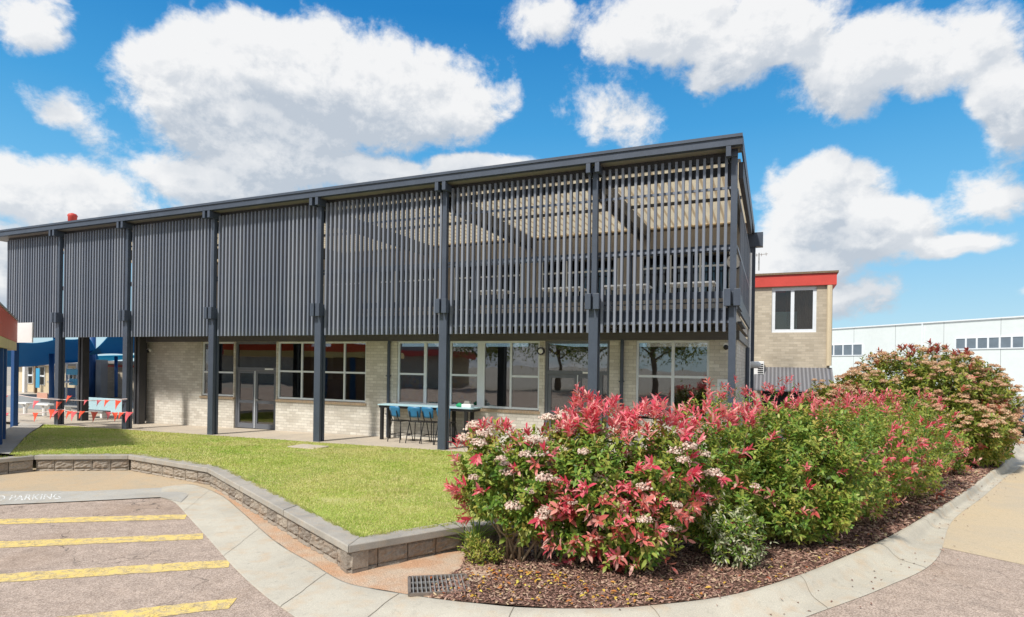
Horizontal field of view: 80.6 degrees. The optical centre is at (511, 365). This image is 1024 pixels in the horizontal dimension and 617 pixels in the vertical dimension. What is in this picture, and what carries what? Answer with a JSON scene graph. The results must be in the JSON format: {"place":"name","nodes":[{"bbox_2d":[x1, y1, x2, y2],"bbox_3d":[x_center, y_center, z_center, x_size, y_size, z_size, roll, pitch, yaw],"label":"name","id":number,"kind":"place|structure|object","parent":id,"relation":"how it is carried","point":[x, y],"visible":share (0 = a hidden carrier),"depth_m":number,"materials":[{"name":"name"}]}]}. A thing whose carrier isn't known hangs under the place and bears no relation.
{"place":"outdoors","nodes":[
{"label":"outdoors","id":0,"kind":"place"},
{"bbox_2d":[0,422,41,453],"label":"edging path","id":1,"kind":"structure","parent":0,"point":[15,435],"depth_m":16.10,"materials":[{"name":"concrete"}]},
{"bbox_2d":[47,364,77,400],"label":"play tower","id":2,"kind":"structure","parent":0,"point":[71,392],"depth_m":34.02,"materials":[{"name":"blue paint"}]},
{"bbox_2d":[0,488,188,504],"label":"concrete strip","id":3,"kind":"object","parent":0,"point":[67,496],"visible":1,"depth_m":10.42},
{"bbox_2d":[1,494,60,500],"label":"road lettering","id":4,"kind":"object","parent":3,"relation":"on","point":[34,497],"visible":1,"depth_m":10.20,"materials":[{"name":"white paint"}]},
{"bbox_2d":[0,467,215,490],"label":"footpath","id":5,"kind":"structure","parent":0,"point":[34,480],"depth_m":11.66,"materials":[{"name":"concrete"}]},
{"bbox_2d":[0,424,665,537],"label":"lawn","id":6,"kind":"structure","parent":0,"point":[336,501],"depth_m":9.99,"materials":[{"name":"plant"}]},
{"bbox_2d":[287,444,328,448],"bbox_3d":[-5.077,2.084,15.017,0.840,0.166,0.560,1,0,23],"label":"utility cover","id":7,"kind":"object","parent":6,"relation":"on","point":[306,446],"visible":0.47,"depth_m":14.96,"materials":[{"name":"concrete"}]},
{"bbox_2d":[431,514,501,546],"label":"strap leaf plant","id":8,"kind":"object","parent":6,"relation":"on","point":[475,529],"visible":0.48,"depth_m":7.44,"materials":[{"name":"green plant"}]},
{"bbox_2d":[214,489,494,597],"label":"soil","id":9,"kind":"structure","parent":0,"point":[393,578],"depth_m":6.91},
{"bbox_2d":[408,573,470,596],"bbox_3d":[-0.761,2.267,6.256,0.630,0.032,0.510,1,0,-10],"label":"drain grate","id":10,"kind":"object","parent":9,"relation":"on","point":[419,585],"visible":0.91,"depth_m":6.25,"materials":[{"name":"metal"}]},
{"bbox_2d":[457,531,505,565],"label":"shrub","id":11,"kind":"object","parent":9,"relation":"on","point":[491,552],"visible":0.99,"depth_m":6.95,"materials":[{"name":"green plant"}]},
{"bbox_2d":[427,444,1012,608],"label":"bark mulch","id":12,"kind":"object","parent":9,"relation":"on","point":[966,482],"visible":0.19,"depth_m":6.68,"materials":[{"name":"brown wood"}]},
{"bbox_2d":[443,411,612,562],"bbox_3d":[0.136,1.385,7.053,2.072,1.773,1.199,1,0,11],"label":"photinia shrub","id":13,"kind":"object","parent":12,"relation":"on","point":[493,494],"visible":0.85,"depth_m":6.87,"materials":[{"name":"green plant"}]},
{"bbox_2d":[531,384,722,575],"bbox_3d":[1.287,1.270,6.895,2.109,2.152,1.766,1,0,23],"label":"photinia shrub","id":14,"kind":"object","parent":12,"relation":"on","point":[615,544],"visible":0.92,"depth_m":6.56,"materials":[{"name":"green plant"}]},
{"bbox_2d":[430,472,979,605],"bbox_3d":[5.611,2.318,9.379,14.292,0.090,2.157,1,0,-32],"label":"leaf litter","id":15,"kind":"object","parent":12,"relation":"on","point":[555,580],"visible":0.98,"depth_m":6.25,"materials":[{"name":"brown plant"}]},
{"bbox_2d":[641,392,792,553],"bbox_3d":[2.542,1.308,7.432,1.996,1.995,1.455,1,0,-21],"label":"photinia shrub","id":16,"kind":"object","parent":12,"relation":"on","point":[737,485],"visible":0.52,"depth_m":7.21,"materials":[{"name":"green plant"}]},
{"bbox_2d":[690,492,778,571],"bbox_3d":[2.458,1.862,6.846,0.892,0.882,0.694,1,0,-21],"label":"variegated shrub","id":17,"kind":"object","parent":12,"relation":"on","point":[749,554],"visible":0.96,"depth_m":6.72,"materials":[{"name":"green plant"}]},
{"bbox_2d":[669,375,827,491],"bbox_3d":[4.270,1.216,10.842,2.950,2.193,1.715,1,0,-7],"label":"photinia shrub","id":18,"kind":"object","parent":12,"relation":"on","point":[722,394],"visible":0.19,"depth_m":10.69,"materials":[{"name":"pink plant"}]},
{"bbox_2d":[717,390,895,544],"bbox_3d":[3.795,1.356,7.958,2.183,2.076,1.522,1,0,-2],"label":"photinia shrub","id":19,"kind":"object","parent":12,"relation":"on","point":[792,518],"visible":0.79,"depth_m":7.53,"materials":[{"name":"green plant"}]},
{"bbox_2d":[619,474,1015,615],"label":"bark crumbs","id":20,"kind":"object","parent":12,"relation":"on","point":[891,571],"visible":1,"depth_m":6.96,"materials":[{"name":"brown wood"}]},
{"bbox_2d":[780,388,943,523],"bbox_3d":[5.412,1.339,9.453,2.845,2.023,1.866,1,0,-33],"label":"photinia shrub","id":21,"kind":"object","parent":12,"relation":"on","point":[888,435],"visible":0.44,"depth_m":9.05,"materials":[{"name":"green plant"}]},
{"bbox_2d":[834,387,973,499],"bbox_3d":[7.205,1.384,11.267,3.094,1.987,1.997,1,0,-41],"label":"photinia shrub","id":22,"kind":"object","parent":12,"relation":"on","point":[932,475],"visible":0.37,"depth_m":10.80,"materials":[{"name":"green plant"}]},
{"bbox_2d":[791,338,1023,467],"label":"flowering bush","id":23,"kind":"object","parent":12,"relation":"on","point":[987,422],"visible":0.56,"depth_m":14.53,"materials":[{"name":"green plant"}]},
{"bbox_2d":[910,418,981,475],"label":"photinia shrub","id":24,"kind":"object","parent":12,"relation":"on","point":[957,468],"visible":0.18,"depth_m":12.90,"materials":[{"name":"green plant"}]},
{"bbox_2d":[6,386,748,462],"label":"paving","id":25,"kind":"structure","parent":0,"point":[98,422],"depth_m":18.86,"materials":[{"name":"concrete"}]},
{"bbox_2d":[22,367,27,392],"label":"white column","id":26,"kind":"structure","parent":25,"relation":"on","point":[24,379],"depth_m":41.94,"materials":[{"name":"paint"}]},
{"bbox_2d":[18,402,32,413],"bbox_3d":[-19.621,1.717,24.321,0.686,0.481,0.320,1,0,23],"label":"bench","id":27,"kind":"object","parent":25,"relation":"on","point":[24,406],"visible":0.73,"depth_m":24.26,"materials":[{"name":"white paint"}]},
{"bbox_2d":[7,395,53,409],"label":"wall","id":28,"kind":"structure","parent":25,"relation":"on","point":[29,399],"depth_m":28.21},
{"bbox_2d":[37,393,47,398],"bbox_3d":[-21.586,1.379,27.726,0.780,0.269,0.030,1,0,23],"label":"salmon board","id":29,"kind":"object","parent":28,"relation":"on","point":[42,395],"visible":0.94,"depth_m":27.70,"materials":[{"name":"pink"}]},
{"bbox_2d":[34,366,37,392],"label":"brown column","id":30,"kind":"structure","parent":25,"relation":"on","point":[35,388],"depth_m":41.41,"materials":[{"name":"green paint"}]},
{"bbox_2d":[36,403,53,415],"bbox_3d":[-18.513,1.737,23.889,0.988,0.473,0.320,1,0,23],"label":"bench","id":31,"kind":"object","parent":25,"relation":"on","point":[42,405],"visible":0.86,"depth_m":23.82,"materials":[{"name":"white paint"}]},
{"bbox_2d":[19,363,77,391],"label":"classroom building","id":32,"kind":"structure","parent":25,"relation":"on","point":[44,377],"depth_m":42.61,"materials":[{"name":"beige brick"}]},
{"bbox_2d":[28,367,32,383],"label":"window","id":33,"kind":"structure","parent":32,"relation":"in","point":[30,369],"depth_m":43.14,"materials":[{"name":"white glass"}]},
{"bbox_2d":[40,367,44,384],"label":"window","id":34,"kind":"structure","parent":32,"relation":"in","point":[42,369],"depth_m":42.57,"materials":[{"name":"clear glass"}]},
{"bbox_2d":[49,354,53,397],"bbox_3d":[-24.319,0.672,31.871,0.289,2.619,0.240,1,0,23],"label":"sail pole","id":35,"kind":"object","parent":25,"relation":"on","point":[51,375],"visible":0.66,"depth_m":31.78,"materials":[{"name":"blue metal"}]},
{"bbox_2d":[64,405,76,411],"bbox_3d":[-18.414,1.831,25.431,1.354,0.288,0.320,1,0,23],"label":"bench","id":36,"kind":"object","parent":25,"relation":"on","point":[67,407],"visible":0.45,"depth_m":25.53,"materials":[{"name":"concrete"}]},
{"bbox_2d":[89,337,95,396],"bbox_3d":[-24.948,-0.005,35.852,0.446,3.760,0.380,1,0,23],"label":"sail pole","id":37,"kind":"object","parent":25,"relation":"on","point":[92,372],"visible":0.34,"depth_m":35.71,"materials":[{"name":"blue metal"}]},
{"bbox_2d":[7,339,54,366],"bbox_3d":[-25.641,-0.530,32.657,3.662,1.421,19.975,1,0,-44],"label":"shade sail","id":38,"kind":"object","parent":37,"relation":"attached to","point":[33,354],"visible":0.62,"depth_m":32.68,"materials":[{"name":"blue fabric"}]},
{"bbox_2d":[36,368,39,387],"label":"hanging banner","id":39,"kind":"object","parent":38,"relation":"hanging from","point":[37,377],"visible":1,"depth_m":40.92,"materials":[{"name":"blue fabric"}]},
{"bbox_2d":[53,338,98,362],"bbox_3d":[-25.796,-0.759,35.997,2.540,1.312,21.668,1,0,-37],"label":"shade sail","id":40,"kind":"object","parent":37,"relation":"attached to","point":[71,350],"visible":0.37,"depth_m":34.22,"materials":[{"name":"blue fabric"}]},
{"bbox_2d":[89,409,110,417],"bbox_3d":[-16.390,1.871,23.652,1.540,0.267,0.320,1,0,23],"label":"bench","id":41,"kind":"object","parent":25,"relation":"on","point":[101,415],"visible":0.45,"depth_m":23.39,"materials":[{"name":"concrete"}]},
{"bbox_2d":[95,360,107,397],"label":"grey column","id":42,"kind":"structure","parent":25,"relation":"on","point":[101,378],"depth_m":35.66,"materials":[{"name":"grey metal"}]},
{"bbox_2d":[89,397,121,413],"bbox_3d":[-17.590,1.732,26.164,2.513,0.650,0.080,1,0,23],"label":"pale panel","id":43,"kind":"object","parent":25,"relation":"on","point":[109,405],"visible":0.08,"depth_m":26.13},
{"bbox_2d":[114,356,117,396],"bbox_3d":[-22.463,0.625,34.228,0.212,2.326,0.170,1,0,23],"label":"sail pole","id":44,"kind":"object","parent":25,"relation":"on","point":[115,376],"visible":1,"depth_m":34.16,"materials":[{"name":"blue metal"}]},
{"bbox_2d":[97,355,133,360],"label":"shade sail","id":45,"kind":"object","parent":44,"relation":"attached to","point":[110,357],"visible":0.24,"depth_m":48.69,"materials":[{"name":"teal fabric"}]},
{"bbox_2d":[107,361,133,399],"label":"classroom building","id":46,"kind":"structure","parent":25,"relation":"on","point":[110,390],"depth_m":36.53,"materials":[{"name":"brick"}]},
{"bbox_2d":[0,132,762,467],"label":"school building","id":47,"kind":"structure","parent":25,"relation":"on","point":[240,312],"depth_m":16.91,"materials":[{"name":"grey metal"}]},
{"bbox_2d":[7,394,124,409],"bbox_3d":[-15.840,1.291,20.783,7.656,0.590,0.096,1,0,23],"label":"bunting","id":48,"kind":"object","parent":47,"relation":"hanging from","point":[85,401],"visible":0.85,"depth_m":20.34,"materials":[{"name":"red fabric"}]},
{"bbox_2d":[6,409,132,422],"bbox_3d":[-15.686,1.711,20.714,7.961,0.592,0.096,1,0,23],"label":"bunting","id":49,"kind":"object","parent":47,"relation":"hanging from","point":[73,413],"visible":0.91,"depth_m":20.27,"materials":[{"name":"red fabric"}]},
{"bbox_2d":[67,213,77,220],"bbox_3d":[-15.799,-5.145,21.684,0.320,0.673,0.320,1,0,23],"label":"roof ventilator","id":50,"kind":"object","parent":47,"relation":"on","point":[72,216],"visible":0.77,"depth_m":21.57,"materials":[{"name":"red paint"}]},
{"bbox_2d":[89,337,133,354],"bbox_3d":[-22.143,-0.966,33.464,2.527,0.921,19.464,1,0,-36],"label":"shade sail","id":51,"kind":"object","parent":47,"relation":"attached to","point":[110,345],"visible":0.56,"depth_m":29.00,"materials":[{"name":"blue fabric"}]},
{"bbox_2d":[199,342,234,398],"bbox_3d":[-9.871,0.150,20.277,1.562,1.896,0.155,1,0,23],"label":"window","id":52,"kind":"structure","parent":47,"relation":"in","point":[226,349],"depth_m":20.23,"materials":[{"name":"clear glass"}]},
{"bbox_2d":[235,342,276,429],"bbox_3d":[-8.316,0.641,19.644,1.811,2.833,0.157,1,0,23],"label":"double door","id":53,"kind":"structure","parent":47,"relation":"in","point":[255,393],"depth_m":19.65,"materials":[{"name":"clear glass"}]},
{"bbox_2d":[275,342,365,405],"bbox_3d":[-5.884,0.207,18.553,3.516,1.896,0.156,1,0,23],"label":"window","id":54,"kind":"structure","parent":47,"relation":"in","point":[295,359],"depth_m":18.89,"materials":[{"name":"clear glass"}]},
{"bbox_2d":[327,379,342,398],"bbox_3d":[-5.454,0.745,18.597,0.569,0.641,0.015,1,0,23],"label":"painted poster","id":55,"kind":"object","parent":47,"relation":"attached to","point":[335,389],"visible":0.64,"depth_m":18.58,"materials":[{"name":"black glass"}]},
{"bbox_2d":[315,273,358,303],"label":"window","id":56,"kind":"structure","parent":47,"relation":"in","point":[354,273],"depth_m":23.50,"materials":[{"name":"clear glass"}]},
{"bbox_2d":[376,269,433,302],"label":"window","id":57,"kind":"structure","parent":47,"relation":"in","point":[423,269],"depth_m":21.99,"materials":[{"name":"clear glass"}]},
{"bbox_2d":[402,376,422,401],"bbox_3d":[-2.883,0.660,17.431,0.706,0.719,0.015,1,0,23],"label":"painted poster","id":58,"kind":"object","parent":47,"relation":"attached to","point":[412,388],"visible":1,"depth_m":17.42,"materials":[{"name":"grey glass"}]},
{"bbox_2d":[428,392,475,404],"bbox_3d":[-1.896,1.438,19.089,1.530,1.130,0.350,1,0,23],"label":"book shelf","id":59,"kind":"object","parent":47,"relation":"on","point":[432,398],"visible":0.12,"depth_m":19.07,"materials":[{"name":"brown wood"}]},
{"bbox_2d":[397,341,539,413],"bbox_3d":[-1.290,0.273,16.565,4.470,1.896,0.156,1,0,23],"label":"window","id":60,"kind":"structure","parent":47,"relation":"in","point":[481,358],"depth_m":16.39,"materials":[{"name":"clear glass"}]},
{"bbox_2d":[454,264,520,299],"bbox_3d":[-0.859,-2.853,20.748,2.600,1.300,0.071,1,0,23],"label":"window","id":61,"kind":"structure","parent":47,"relation":"in","point":[508,264],"depth_m":20.67,"materials":[{"name":"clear glass"}]},
{"bbox_2d":[537,347,544,354],"bbox_3d":[0.746,-0.378,15.592,0.200,0.197,0.085,1,0,23],"label":"wall light","id":62,"kind":"object","parent":47,"relation":"attached to","point":[540,350],"visible":1,"depth_m":15.56,"materials":[{"name":"white metal"}]},
{"bbox_2d":[542,286,586,311],"bbox_3d":[1.298,-1.589,15.356,1.100,0.735,0.700,1,0,23],"label":"balcony table","id":63,"kind":"object","parent":47,"relation":"on","point":[579,288],"visible":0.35,"depth_m":15.34,"materials":[{"name":"white paint"}]},
{"bbox_2d":[544,341,609,448],"bbox_3d":[1.647,0.722,15.334,1.707,2.709,0.157,1,0,23],"label":"double door","id":64,"kind":"structure","parent":47,"relation":"in","point":[549,374],"depth_m":15.40,"materials":[{"name":"clear glass"}]},
{"bbox_2d":[551,390,606,436],"bbox_3d":[1.893,1.392,17.014,1.730,1.330,0.350,1,0,23],"label":"book shelf","id":65,"kind":"object","parent":47,"relation":"on","point":[560,402],"visible":0.15,"depth_m":17.07,"materials":[{"name":"brown wood"}]},
{"bbox_2d":[542,258,618,296],"bbox_3d":[2.169,-2.809,19.438,2.600,1.300,0.071,1,0,23],"label":"window","id":66,"kind":"structure","parent":47,"relation":"in","point":[612,259],"depth_m":19.42,"materials":[{"name":"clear glass"}]},
{"bbox_2d":[604,284,652,309],"bbox_3d":[2.803,-1.567,14.705,1.100,0.735,0.700,1,0,23],"label":"balcony table","id":67,"kind":"object","parent":47,"relation":"on","point":[624,287],"visible":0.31,"depth_m":14.61,"materials":[{"name":"white paint"}]},
{"bbox_2d":[639,397,653,408],"bbox_3d":[3.306,0.932,14.698,0.417,0.316,0.015,1,0,23],"label":"paper notice","id":68,"kind":"object","parent":47,"relation":"attached to","point":[640,399],"visible":0.29,"depth_m":14.69,"materials":[{"name":"white paint"}]},
{"bbox_2d":[636,340,709,418],"bbox_3d":[3.820,0.313,14.401,1.702,1.828,0.071,1,0,23],"label":"window","id":69,"kind":"structure","parent":47,"relation":"in","point":[672,376],"depth_m":14.37,"materials":[{"name":"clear glass"}]},
{"bbox_2d":[651,393,706,420],"bbox_3d":[4.450,1.429,16.126,1.430,1.330,0.350,1,0,23],"label":"book shelf","id":70,"kind":"object","parent":47,"relation":"in","point":[669,403],"visible":0.17,"depth_m":16.04,"materials":[{"name":"brown wood"}]},
{"bbox_2d":[643,252,729,293],"bbox_3d":[5.198,-2.765,18.128,2.600,1.300,0.071,1,0,23],"label":"window","id":71,"kind":"structure","parent":47,"relation":"in","point":[721,254],"depth_m":18.12,"materials":[{"name":"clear glass"}]},
{"bbox_2d":[665,281,715,308],"bbox_3d":[4.186,-1.547,14.107,1.100,0.735,0.700,1,0,23],"label":"balcony table","id":72,"kind":"object","parent":47,"relation":"on","point":[699,284],"visible":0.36,"depth_m":14.10,"materials":[{"name":"white paint"}]},
{"bbox_2d":[717,379,727,390],"bbox_3d":[4.856,0.449,13.847,0.280,0.280,0.015,1,0,23],"label":"wall sign","id":73,"kind":"object","parent":47,"relation":"attached to","point":[725,381],"visible":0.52,"depth_m":13.86,"materials":[{"name":"white paint"}]},
{"bbox_2d":[723,343,727,349],"bbox_3d":[4.884,-0.441,13.772,0.140,0.159,0.141,1,0,23],"label":"security camera","id":74,"kind":"object","parent":47,"relation":"attached to","point":[725,346],"visible":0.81,"depth_m":13.73,"materials":[{"name":"white paint"}]},
{"bbox_2d":[727,255,738,268],"bbox_3d":[6.430,-3.020,17.457,0.480,0.480,0.065,1,0,23],"label":"wall clock","id":75,"kind":"object","parent":47,"relation":"attached to","point":[728,262],"depth_m":17.49,"materials":[{"name":"white metal"}]},
{"bbox_2d":[750,361,760,367],"bbox_3d":[7.737,-0.029,19.316,0.462,0.220,0.220,1,0,23],"label":"vent outlet","id":76,"kind":"object","parent":47,"relation":"attached to","point":[755,364],"visible":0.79,"depth_m":19.23,"materials":[{"name":"white paint"}]},
{"bbox_2d":[387,406,412,442],"bbox_3d":[-3.051,1.574,16.446,0.492,0.982,0.563,1,0,35],"label":"bar chair","id":77,"kind":"object","parent":25,"relation":"on","point":[394,411],"visible":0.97,"depth_m":16.26,"materials":[{"name":"blue metal"}]},
{"bbox_2d":[405,406,429,443],"bbox_3d":[-2.535,1.575,16.222,0.492,0.982,0.563,1,0,19],"label":"bar chair","id":78,"kind":"object","parent":25,"relation":"on","point":[414,412],"visible":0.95,"depth_m":16.02,"materials":[{"name":"blue metal"}]},
{"bbox_2d":[419,407,437,444],"bbox_3d":[-2.124,1.576,16.045,0.492,0.982,0.563,1,0,31],"label":"bar chair","id":79,"kind":"object","parent":25,"relation":"on","point":[427,412],"visible":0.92,"depth_m":15.85,"materials":[{"name":"blue metal"}]},
{"bbox_2d":[378,403,481,442],"bbox_3d":[-2.294,1.586,16.541,3.009,0.993,0.500,1,0,23],"label":"bar table","id":80,"kind":"object","parent":25,"relation":"on","point":[453,409],"visible":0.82,"depth_m":16.43,"materials":[{"name":"black metal"}]},
{"bbox_2d":[461,401,473,407],"bbox_3d":[-1.179,1.021,16.019,0.280,0.170,0.180,1,0,23],"label":"tissue box","id":81,"kind":"object","parent":80,"relation":"on","point":[467,404],"visible":0.99,"depth_m":15.95,"materials":[{"name":"white cardboard"}]},
{"bbox_2d":[434,407,457,445],"bbox_3d":[-1.726,1.577,15.873,0.492,0.982,0.563,1,0,17],"label":"bar chair","id":82,"kind":"object","parent":25,"relation":"on","point":[450,423],"visible":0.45,"depth_m":15.72,"materials":[{"name":"black metal"}]},
{"bbox_2d":[452,377,474,399],"bbox_3d":[-1.353,0.624,16.791,0.707,0.621,0.015,1,0,23],"label":"window pane","id":83,"kind":"structure","parent":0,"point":[463,387],"depth_m":16.78,"materials":[{"name":"grey glass"}]},
{"bbox_2d":[469,289,514,312],"bbox_3d":[-0.578,-1.616,16.168,1.100,0.735,0.700,1,0,23],"label":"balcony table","id":84,"kind":"object","parent":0,"point":[492,294],"visible":0.15,"depth_m":16.00,"materials":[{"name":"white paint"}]},
{"bbox_2d":[0,456,1023,616],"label":"car park","id":85,"kind":"structure","parent":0,"point":[969,585],"depth_m":6.65,"materials":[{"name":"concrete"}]},
{"bbox_2d":[0,514,185,523],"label":"road marking","id":86,"kind":"object","parent":85,"relation":"on","point":[80,519],"visible":1,"depth_m":8.91,"materials":[{"name":"yellow paint"}]},
{"bbox_2d":[0,533,202,547],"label":"road marking","id":87,"kind":"object","parent":85,"relation":"on","point":[42,542],"visible":1,"depth_m":7.87,"materials":[{"name":"yellow paint"}]},
{"bbox_2d":[0,560,229,581],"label":"road marking","id":88,"kind":"object","parent":85,"relation":"on","point":[66,573],"visible":1,"depth_m":6.74,"materials":[{"name":"yellow paint"}]},
{"bbox_2d":[61,598,236,616],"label":"road marking","id":89,"kind":"object","parent":85,"relation":"on","point":[168,610],"visible":1,"depth_m":5.70,"materials":[{"name":"yellow paint"}]},
{"bbox_2d":[0,0,1023,360],"label":"sky","id":90,"kind":"structure","parent":0,"point":[884,139],"materials":[{"name":"blue"}]},
{"bbox_2d":[1,362,1023,543],"bbox_3d":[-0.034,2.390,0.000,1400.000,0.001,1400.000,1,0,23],"label":"ground","id":91,"kind":"structure","parent":0,"point":[9,384],"depth_m":22.19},
{"bbox_2d":[0,302,18,455],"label":"red roofed building","id":92,"kind":"structure","parent":91,"relation":"on","point":[9,320],"depth_m":14.95,"materials":[{"name":"blue paint"}]},
{"bbox_2d":[10,343,18,426],"bbox_3d":[-16.254,0.489,19.722,0.180,3.273,0.140,1,0,23],"label":"blue post","id":93,"kind":"object","parent":91,"relation":"on","point":[14,387],"visible":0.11,"depth_m":19.67,"materials":[{"name":"metal"}]},
{"bbox_2d":[17,323,32,342],"bbox_3d":[-15.693,-1.053,19.268,1.349,0.631,0.075,1,0,23],"label":"white board","id":94,"kind":"object","parent":93,"relation":"attached to","point":[24,332],"visible":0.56,"depth_m":19.10,"materials":[{"name":"paint"}]},
{"bbox_2d":[0,453,517,573],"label":"retaining wall","id":95,"kind":"structure","parent":91,"relation":"on","point":[346,551],"depth_m":8.12,"materials":[{"name":"stone"}]},
{"bbox_2d":[160,433,1023,616],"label":"kerb","id":96,"kind":"structure","parent":91,"relation":"on","point":[266,565],"depth_m":6.56,"materials":[{"name":"concrete"}]},
{"bbox_2d":[185,485,984,616],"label":"kerb joints","id":97,"kind":"object","parent":96,"relation":"on","point":[513,606],"visible":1,"depth_m":6.19,"materials":[{"name":"grey concrete"}]},
{"bbox_2d":[647,270,838,427],"bbox_3d":[11.552,-0.573,30.254,7.484,6.399,13.700,1,0,23],"label":"brick annex","id":98,"kind":"object","parent":91,"relation":"on","point":[793,325],"visible":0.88,"depth_m":24.52,"materials":[{"name":"beige brick"}]},
{"bbox_2d":[754,361,763,373],"bbox_3d":[10.096,0.172,24.715,0.426,0.707,0.415,1,0,23],"label":"air conditioner","id":99,"kind":"object","parent":98,"relation":"on","point":[760,370],"visible":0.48,"depth_m":24.50,"materials":[{"name":"white paint"}]},
{"bbox_2d":[771,287,816,332],"bbox_3d":[11.471,-2.271,24.564,1.648,1.836,0.071,1,0,23],"label":"window","id":100,"kind":"structure","parent":98,"relation":"in","point":[792,289],"depth_m":24.55,"materials":[{"name":"white metal"}]},
{"bbox_2d":[830,316,1023,395],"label":"warehouse","id":101,"kind":"structure","parent":91,"relation":"on","point":[998,340],"depth_m":71.13,"materials":[{"name":"white metal"}]},
{"bbox_2d":[832,344,862,355],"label":"window","id":102,"kind":"structure","parent":101,"relation":"in","point":[837,349],"depth_m":84.05,"materials":[{"name":"grey glass"}]},
{"bbox_2d":[954,335,1023,349],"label":"window","id":103,"kind":"structure","parent":101,"relation":"in","point":[995,342],"depth_m":66.47,"materials":[{"name":"grey glass"}]},
{"bbox_2d":[756,253,767,270],"bbox_3d":[9.010,-3.836,22.276,0.801,0.651,0.600,1,0,23],"label":"roof antenna","id":104,"kind":"object","parent":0,"point":[759,254],"visible":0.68,"depth_m":22.22,"materials":[{"name":"metal"}]},
{"bbox_2d":[943,464,1023,564],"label":"driveway","id":105,"kind":"structure","parent":0,"point":[990,523],"depth_m":9.28,"materials":[{"name":"concrete"}]},
{"bbox_2d":[1017,409,1023,432],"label":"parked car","id":106,"kind":"object","parent":105,"relation":"on","point":[1022,431],"visible":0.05,"depth_m":21.61,"materials":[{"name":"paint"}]}
]}

